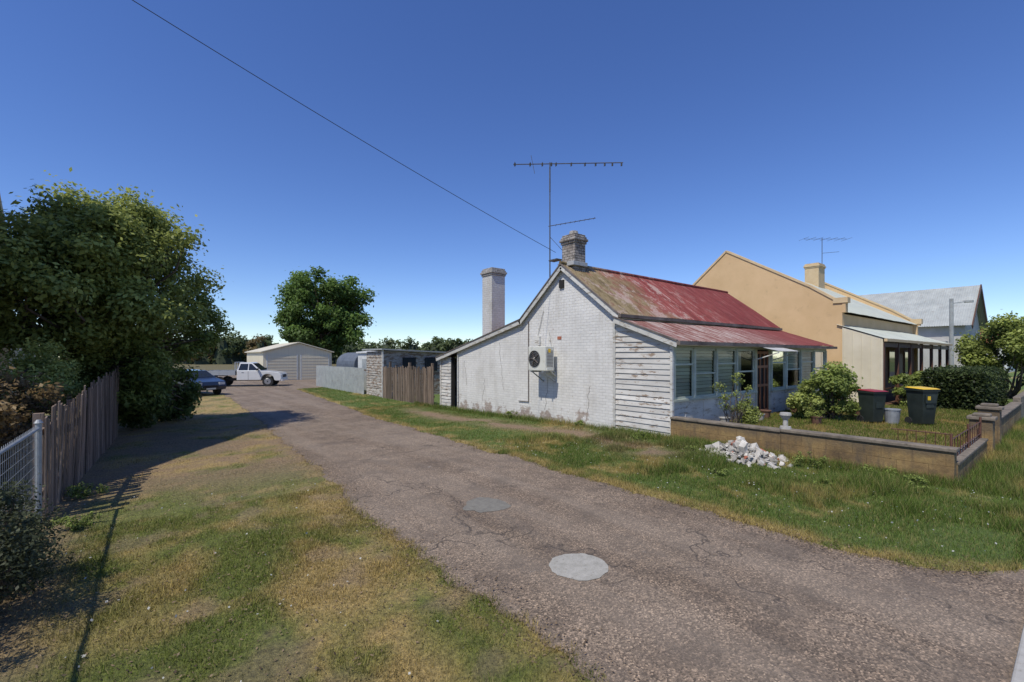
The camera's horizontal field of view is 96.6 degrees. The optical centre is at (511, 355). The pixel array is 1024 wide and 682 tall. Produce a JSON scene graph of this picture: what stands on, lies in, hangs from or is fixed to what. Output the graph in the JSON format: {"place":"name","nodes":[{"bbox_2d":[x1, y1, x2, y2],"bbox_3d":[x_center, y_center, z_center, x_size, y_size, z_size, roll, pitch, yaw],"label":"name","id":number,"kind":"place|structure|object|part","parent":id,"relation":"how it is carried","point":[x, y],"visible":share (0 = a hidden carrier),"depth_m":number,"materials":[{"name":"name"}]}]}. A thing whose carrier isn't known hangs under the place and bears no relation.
{"place":"outdoors","nodes":[
{"label":"outdoors","id":0,"kind":"place"},
{"bbox_2d":[0,357,1023,681],"bbox_3d":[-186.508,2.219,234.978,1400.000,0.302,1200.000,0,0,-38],"label":"ground","id":1,"kind":"structure","parent":0,"point":[296,647],"depth_m":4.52,"materials":[{"name":"green plant"}]},
{"bbox_2d":[0,196,35,424],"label":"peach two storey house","id":2,"kind":"structure","parent":1,"relation":"on","point":[1,207],"depth_m":13.20,"materials":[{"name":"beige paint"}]},
{"bbox_2d":[0,419,43,535],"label":"woven wire fence","id":3,"kind":"object","parent":1,"relation":"on","point":[37,430],"visible":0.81,"depth_m":5.30,"materials":[{"name":"metal"}]},
{"bbox_2d":[0,335,85,477],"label":"rose shrub","id":4,"kind":"object","parent":1,"relation":"on","point":[50,380],"visible":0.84,"depth_m":7.83,"materials":[{"name":"green plant"}]},
{"bbox_2d":[0,469,90,622],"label":"dark conifer shrub","id":5,"kind":"object","parent":1,"relation":"on","point":[20,561],"visible":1,"depth_m":3.72,"materials":[{"name":"green plant"}]},
{"bbox_2d":[48,511,102,531],"bbox_3d":[-5.282,2.006,5.513,0.349,0.255,0.452,0,0,0],"label":"weed clump","id":6,"kind":"object","parent":1,"relation":"on","point":[77,524],"visible":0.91,"depth_m":5.43,"materials":[{"name":"green plant"}]},
{"bbox_2d":[32,366,119,516],"bbox_3d":[-8.530,1.337,9.247,0.239,2.126,8.717,0,0,-36],"label":"paling fence","id":7,"kind":"object","parent":1,"relation":"on","point":[98,429],"visible":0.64,"depth_m":7.37,"materials":[{"name":"grey wood"}]},
{"bbox_2d":[64,481,109,498],"bbox_3d":[-6.337,2.000,6.806,0.444,0.267,0.519,0,0,21],"label":"weed clump","id":8,"kind":"object","parent":1,"relation":"on","point":[76,492],"visible":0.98,"depth_m":6.71,"materials":[{"name":"green plant"}]},
{"bbox_2d":[0,167,234,435],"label":"garden tree","id":9,"kind":"object","parent":1,"relation":"on","point":[80,275],"visible":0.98,"depth_m":12.07,"materials":[{"name":"green plant"}]},
{"bbox_2d":[174,369,225,393],"bbox_3d":[-19.069,1.565,27.192,4.200,1.469,2.040,0,0,30],"label":"parked hatchback car","id":10,"kind":"object","parent":1,"relation":"on","point":[209,381],"visible":0.33,"depth_m":26.66,"materials":[{"name":"blue paint"}]},
{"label":"windows and lamps","id":11,"kind":"part","parent":10,"relation":"part of","materials":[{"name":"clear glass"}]},
{"bbox_2d":[245,342,333,379],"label":"cream steel garage","id":12,"kind":"structure","parent":1,"relation":"on","point":[297,361],"depth_m":43.80,"materials":[{"name":"white paint"}]},
{"bbox_2d":[0,392,609,681],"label":"grass verge","id":13,"kind":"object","parent":1,"relation":"on","point":[313,535],"depth_m":4.08,"materials":[{"name":"green plant"}]},
{"bbox_2d":[47,428,1002,681],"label":"white clover flowers","id":14,"kind":"object","parent":13,"relation":"on","point":[148,608],"visible":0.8,"depth_m":5.25,"materials":[{"name":"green plant"}]},
{"bbox_2d":[167,330,472,364],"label":"distant treeline","id":15,"kind":"object","parent":1,"relation":"on","point":[235,349],"visible":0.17,"depth_m":129.30,"materials":[{"name":"green plant"}]},
{"bbox_2d":[268,265,376,356],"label":"round field tree","id":16,"kind":"object","parent":1,"relation":"on","point":[334,310],"visible":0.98,"depth_m":57.52,"materials":[{"name":"green plant"}]},
{"bbox_2d":[316,365,365,393],"bbox_3d":[-11.866,1.535,31.053,0.177,1.631,10.000,0,0,-38],"label":"corrugated iron fence","id":17,"kind":"object","parent":1,"relation":"on","point":[349,379],"visible":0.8,"depth_m":30.25,"materials":[{"name":"metal"}]},
{"bbox_2d":[336,352,360,367],"bbox_3d":[-11.303,1.054,33.543,2.000,2.591,3.800,0,0,-38],"label":"water tank","id":18,"kind":"object","parent":1,"relation":"on","point":[347,360],"visible":0.1,"depth_m":32.73,"materials":[{"name":"grey metal"}]},
{"bbox_2d":[356,351,368,390],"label":"white garden shed","id":19,"kind":"structure","parent":1,"relation":"on","point":[362,359],"depth_m":29.87,"materials":[{"name":"paint"}]},
{"bbox_2d":[362,348,444,397],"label":"shed","id":20,"kind":"structure","parent":1,"relation":"on","point":[377,360],"depth_m":26.19,"materials":[{"name":"stone"}]},
{"bbox_2d":[383,362,434,405],"bbox_3d":[-5.272,1.371,22.840,0.255,2.058,5.668,0,0,-38],"label":"paling fence","id":21,"kind":"object","parent":1,"relation":"on","point":[410,388],"visible":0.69,"depth_m":22.41,"materials":[{"name":"wood"}]},
{"bbox_2d":[506,410,517,416],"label":"weed clump","id":22,"kind":"object","parent":1,"relation":"on","point":[509,413],"visible":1,"depth_m":15.94,"materials":[{"name":"green plant"}]},
{"bbox_2d":[574,420,583,426],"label":"weed clump","id":23,"kind":"object","parent":1,"relation":"on","point":[577,423],"visible":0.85,"depth_m":13.40,"materials":[{"name":"green plant"}]},
{"bbox_2d":[435,230,836,435],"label":"brick cottage","id":24,"kind":"structure","parent":1,"relation":"on","point":[642,352],"depth_m":14.50,"materials":[{"name":"white brick"}]},
{"bbox_2d":[529,331,555,382],"bbox_3d":[1.014,0.029,14.715,0.615,1.667,0.890,0,0,-38],"label":"air conditioner","id":25,"kind":"object","parent":24,"relation":"attached to","point":[541,358],"visible":1,"depth_m":14.47,"materials":[{"name":"white plastic"}]},
{"bbox_2d":[513,157,622,284],"bbox_3d":[1.843,-4.391,14.899,3.600,4.382,0.467,0,0,1],"label":"tv antenna","id":26,"kind":"object","parent":24,"relation":"attached to","point":[550,225],"visible":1,"depth_m":14.96,"materials":[{"name":"grey metal"}]},
{"bbox_2d":[676,341,769,410],"bbox_3d":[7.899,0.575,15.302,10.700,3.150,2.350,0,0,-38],"label":"windows","id":27,"kind":"structure","parent":24,"relation":"in","point":[762,398],"depth_m":14.94,"materials":[{"name":"glass"}]},
{"bbox_2d":[674,348,826,399],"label":"window frames","id":28,"kind":"structure","parent":24,"relation":"in","point":[693,350],"depth_m":13.56,"materials":[{"name":"white paint"}]},
{"bbox_2d":[773,352,823,386],"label":"window glass","id":29,"kind":"structure","parent":24,"relation":"in","point":[778,368],"depth_m":15.60,"materials":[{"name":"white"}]},
{"bbox_2d":[630,431,647,439],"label":"weed clump","id":30,"kind":"object","parent":1,"relation":"on","point":[638,437],"visible":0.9,"depth_m":11.29,"materials":[{"name":"green plant"}]},
{"bbox_2d":[680,445,699,452],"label":"weed clump","id":31,"kind":"object","parent":1,"relation":"on","point":[690,448],"visible":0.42,"depth_m":9.65,"materials":[{"name":"green plant"}]},
{"bbox_2d":[709,468,727,475],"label":"weed clump","id":32,"kind":"object","parent":1,"relation":"on","point":[723,471],"visible":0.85,"depth_m":7.89,"materials":[{"name":"green plant"}]},
{"bbox_2d":[695,436,792,468],"bbox_3d":[4.648,1.914,9.250,1.446,0.582,1.870,0,0,-38],"label":"rubble pile","id":33,"kind":"object","parent":1,"relation":"on","point":[746,451],"visible":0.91,"depth_m":8.96,"materials":[{"name":"white stone"}]},
{"bbox_2d":[692,250,922,372],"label":"parapet walls","id":34,"kind":"structure","parent":1,"relation":"on","point":[788,304],"depth_m":21.04,"materials":[{"name":"beige paint"}]},
{"bbox_2d":[807,283,916,324],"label":"front roof","id":35,"kind":"structure","parent":34,"relation":"attached to","point":[857,307],"depth_m":25.63,"materials":[{"name":"white metal"}]},
{"bbox_2d":[803,262,825,288],"bbox_3d":[19.887,-4.960,29.956,1.230,2.120,0.930,0,0,-38],"label":"chimney","id":36,"kind":"object","parent":35,"relation":"on","point":[814,274],"visible":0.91,"depth_m":29.62,"materials":[{"name":"beige paint"}]},
{"bbox_2d":[788,451,828,466],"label":"weed clump","id":37,"kind":"object","parent":1,"relation":"on","point":[796,458],"visible":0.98,"depth_m":8.53,"materials":[{"name":"green plant"}]},
{"bbox_2d":[812,477,833,487],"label":"weed clump","id":38,"kind":"object","parent":1,"relation":"on","point":[827,480],"visible":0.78,"depth_m":7.21,"materials":[{"name":"green plant"}]},
{"bbox_2d":[670,402,1021,483],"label":"garden retaining wall","id":39,"kind":"structure","parent":1,"relation":"on","point":[933,460],"depth_m":8.67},
{"bbox_2d":[779,412,791,428],"bbox_3d":[5.627,1.335,9.382,0.219,0.330,0.219,0,0,-38],"label":"concrete urn","id":40,"kind":"object","parent":39,"relation":"on","point":[785,416],"visible":1,"depth_m":9.34,"materials":[{"name":"white concrete"}]},
{"bbox_2d":[950,417,981,455],"bbox_3d":[8.647,1.550,8.651,3.442,0.500,0.039,0,0,-38],"label":"iron railing","id":41,"kind":"object","parent":39,"relation":"on","point":[969,439],"visible":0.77,"depth_m":8.67,"materials":[{"name":"brown metal"}]},
{"bbox_2d":[861,462,896,477],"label":"weed clump","id":42,"kind":"object","parent":1,"relation":"on","point":[865,467],"visible":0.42,"depth_m":7.83,"materials":[{"name":"green plant"}]},
{"bbox_2d":[842,327,952,405],"bbox_3d":[19.479,0.485,22.668,13.900,3.330,1.690,0,0,-38],"label":"veranda","id":43,"kind":"object","parent":1,"relation":"on","point":[876,362],"visible":0.64,"depth_m":18.72,"materials":[{"name":"beige paint"}]},
{"bbox_2d":[837,324,949,343],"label":"veranda roof","id":44,"kind":"structure","parent":43,"relation":"attached to","point":[885,334],"depth_m":21.29,"materials":[{"name":"grey metal"}]},
{"bbox_2d":[888,373,912,405],"bbox_3d":[15.900,1.379,18.551,1.166,1.519,0.786,0,0,-1],"label":"veranda pot plant","id":45,"kind":"object","parent":1,"relation":"on","point":[902,378],"visible":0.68,"depth_m":18.45,"materials":[{"name":"green plant"}]},
{"bbox_2d":[902,374,920,399],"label":"veranda pot plant","id":46,"kind":"object","parent":1,"relation":"on","point":[914,377],"visible":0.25,"depth_m":19.27,"materials":[{"name":"green plant"}]},
{"bbox_2d":[902,474,928,489],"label":"weed clump","id":47,"kind":"object","parent":1,"relation":"on","point":[917,479],"visible":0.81,"depth_m":7.15,"materials":[{"name":"green plant"}]},
{"bbox_2d":[913,370,922,385],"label":"veranda pot plant","id":48,"kind":"object","parent":1,"relation":"on","point":[919,382],"visible":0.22,"depth_m":21.00,"materials":[{"name":"green plant"}]},
{"bbox_2d":[949,298,973,366],"bbox_3d":[27.596,-0.650,27.932,1.489,5.700,0.540,0,0,-11],"label":"street light pole","id":49,"kind":"object","parent":1,"relation":"on","point":[951,326],"visible":0.7,"depth_m":27.89,"materials":[{"name":"metal"}]},
{"bbox_2d":[920,364,1012,410],"bbox_3d":[17.971,1.235,17.934,6.064,1.846,1.970,0,0,-38],"label":"clipped hedge","id":50,"kind":"object","parent":1,"relation":"on","point":[969,387],"visible":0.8,"depth_m":16.31,"materials":[{"name":"green plant"}]},
{"bbox_2d":[966,412,997,454],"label":"gate pillar","id":51,"kind":"structure","parent":1,"relation":"on","point":[988,425],"depth_m":9.74,"materials":[{"name":"beige concrete"}]},
{"bbox_2d":[951,311,1023,397],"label":"yellow green tree","id":52,"kind":"object","parent":1,"relation":"on","point":[1006,334],"visible":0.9,"depth_m":22.33,"materials":[{"name":"green plant"}]},
{"bbox_2d":[975,403,1003,445],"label":"gate pillar","id":53,"kind":"structure","parent":1,"relation":"on","point":[993,409],"depth_m":10.49,"materials":[{"name":"beige concrete"}]},
{"bbox_2d":[1011,626,1023,681],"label":"concrete kerb","id":54,"kind":"structure","parent":1,"relation":"on","point":[1018,673],"depth_m":3.04,"materials":[{"name":"grey concrete"}]},
{"bbox_2d":[1013,391,1023,418],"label":"front boundary wall","id":55,"kind":"structure","parent":1,"relation":"on","point":[1019,397],"depth_m":15.10,"materials":[{"name":"grey concrete"}]},
{"bbox_3d":[-17.058,-4.450,-1.028,1.800,13.500,0.328,0,0,-38],"label":"utility pole","id":56,"kind":"object","parent":1,"relation":"on","visible":0},
{"bbox_2d":[132,0,555,252],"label":"power line","id":57,"kind":"object","parent":56,"relation":"attached to","point":[320,115],"visible":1,"depth_m":9.82,"materials":[{"name":"black rubber"}]},
{"bbox_2d":[0,0,1023,356],"label":"sky","id":58,"kind":"structure","parent":0,"point":[752,130],"materials":[{"name":"blue"}]},
{"bbox_2d":[38,375,1023,681],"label":"driveway","id":59,"kind":"structure","parent":0,"point":[676,593],"depth_m":4.28,"materials":[{"name":"grey asphalt"}]},
{"bbox_2d":[206,362,287,385],"bbox_3d":[-20.201,1.380,34.757,5.400,1.839,2.160,0,0,-12],"label":"white tray utility","id":60,"kind":"object","parent":59,"relation":"on","point":[249,371],"visible":0.91,"depth_m":34.17,"materials":[{"name":"paint"}]},
{"bbox_2d":[463,497,510,512],"bbox_3d":[-0.398,2.079,6.358,0.653,0.005,0.653,0,0,-38],"label":"bitumen patch","id":61,"kind":"object","parent":59,"relation":"on","point":[483,504],"visible":1,"depth_m":6.33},
{"bbox_2d":[549,553,607,580],"bbox_3d":[0.658,2.079,4.513,0.593,0.008,0.591,0,0,-38],"label":"concrete patch","id":62,"kind":"object","parent":59,"relation":"on","point":[581,566],"visible":1,"depth_m":4.49,"materials":[{"name":"grey concrete"}]},
{"bbox_2d":[730,402,977,446],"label":"front lawn","id":63,"kind":"structure","parent":0,"point":[882,427],"depth_m":11.77,"materials":[{"name":"green plant"}]},
{"bbox_2d":[719,417,729,421],"bbox_3d":[5.763,1.775,12.363,0.286,0.211,0.286,0,0,-38],"label":"flower pot","id":64,"kind":"object","parent":63,"relation":"on","point":[722,419],"visible":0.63,"depth_m":12.27,"materials":[{"name":"concrete"}]},
{"bbox_2d":[710,372,752,422],"bbox_3d":[5.380,1.146,11.195,0.782,1.582,0.978,0,0,-38],"label":"rose bush","id":65,"kind":"object","parent":63,"relation":"on","point":[734,409],"visible":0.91,"depth_m":11.15,"materials":[{"name":"green plant"}]},
{"bbox_2d":[732,397,763,423],"bbox_3d":[6.678,1.570,12.829,1.088,0.802,0.799,0,0,-38],"label":"garden plant","id":66,"kind":"object","parent":63,"relation":"on","point":[752,414],"visible":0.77,"depth_m":12.61,"materials":[{"name":"green plant"}]},
{"bbox_2d":[759,410,771,417],"bbox_3d":[7.627,1.758,13.714,0.330,0.243,0.330,0,0,-38],"label":"flower pot","id":67,"kind":"object","parent":63,"relation":"on","point":[767,413],"visible":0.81,"depth_m":13.60,"materials":[{"name":"brown ceramic"}]},
{"bbox_2d":[795,379,837,409],"bbox_3d":[10.183,1.322,15.285,1.423,1.563,1.263,0,0,-38],"label":"garden plant","id":68,"kind":"object","parent":63,"relation":"on","point":[806,392],"visible":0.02,"depth_m":15.35,"materials":[{"name":"green plant"}]},
{"bbox_2d":[811,416,822,424],"bbox_3d":[8.341,1.767,12.493,0.308,0.227,0.308,0,0,-38],"label":"flower pot","id":69,"kind":"object","parent":63,"relation":"on","point":[814,419],"visible":0.72,"depth_m":12.40,"materials":[{"name":"brown ceramic"}]},
{"bbox_2d":[804,399,825,418],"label":"garden plant","id":70,"kind":"object","parent":69,"relation":"in","point":[816,403],"visible":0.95,"depth_m":12.48,"materials":[{"name":"green plant"}]},
{"bbox_2d":[785,361,862,419],"bbox_3d":[9.300,1.111,13.493,2.236,2.100,1.779,0,0,-38],"label":"garden shrub","id":71,"kind":"object","parent":63,"relation":"on","point":[833,383],"visible":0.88,"depth_m":13.25,"materials":[{"name":"green plant"}]},
{"bbox_2d":[856,389,888,421],"bbox_3d":[10.056,1.410,12.750,0.470,0.940,0.586,0,0,-10],"label":"wheelie bin","id":72,"kind":"object","parent":63,"relation":"on","point":[872,403],"visible":0.94,"depth_m":12.58,"materials":[{"name":"plastic"}]},
{"bbox_2d":[884,408,900,423],"bbox_3d":[10.528,1.675,12.633,0.398,0.410,0.398,0,0,-38],"label":"metal rubbish tin","id":73,"kind":"object","parent":63,"relation":"on","point":[891,415],"visible":0.85,"depth_m":12.51,"materials":[{"name":"grey metal"}]},
{"bbox_2d":[891,428,948,445],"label":"iron railing","id":74,"kind":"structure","parent":63,"relation":"on","point":[925,434],"depth_m":8.26,"materials":[{"name":"brown metal"}]},
{"bbox_2d":[904,386,939,423],"bbox_3d":[11.117,1.362,12.379,0.490,1.036,0.610,0,0,-4],"label":"wheelie bin","id":75,"kind":"object","parent":63,"relation":"on","point":[921,402],"visible":0.99,"depth_m":12.19,"materials":[{"name":"plastic"}]},
{"bbox_2d":[918,311,979,377],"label":"walls","id":76,"kind":"structure","parent":0,"point":[939,333],"depth_m":34.66,"materials":[{"name":"white paint"}]},
{"bbox_2d":[859,285,979,326],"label":"roof","id":77,"kind":"structure","parent":76,"relation":"on","point":[930,307],"depth_m":36.56,"materials":[{"name":"grey metal"}]},
{"bbox_2d":[882,285,986,327],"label":"roof trim","id":78,"kind":"structure","parent":76,"relation":"on","point":[981,314],"depth_m":37.85,"materials":[{"name":"grey metal"}]},
{"bbox_2d":[972,284,988,328],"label":"barge boards and windows","id":79,"kind":"object","parent":76,"relation":"attached to","point":[979,293],"visible":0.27,"depth_m":35.44,"materials":[{"name":"white wood"}]},
{"bbox_2d":[980,329,1014,372],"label":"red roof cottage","id":80,"kind":"structure","parent":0,"point":[1006,366],"depth_m":56.69,"materials":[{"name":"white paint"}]}
]}

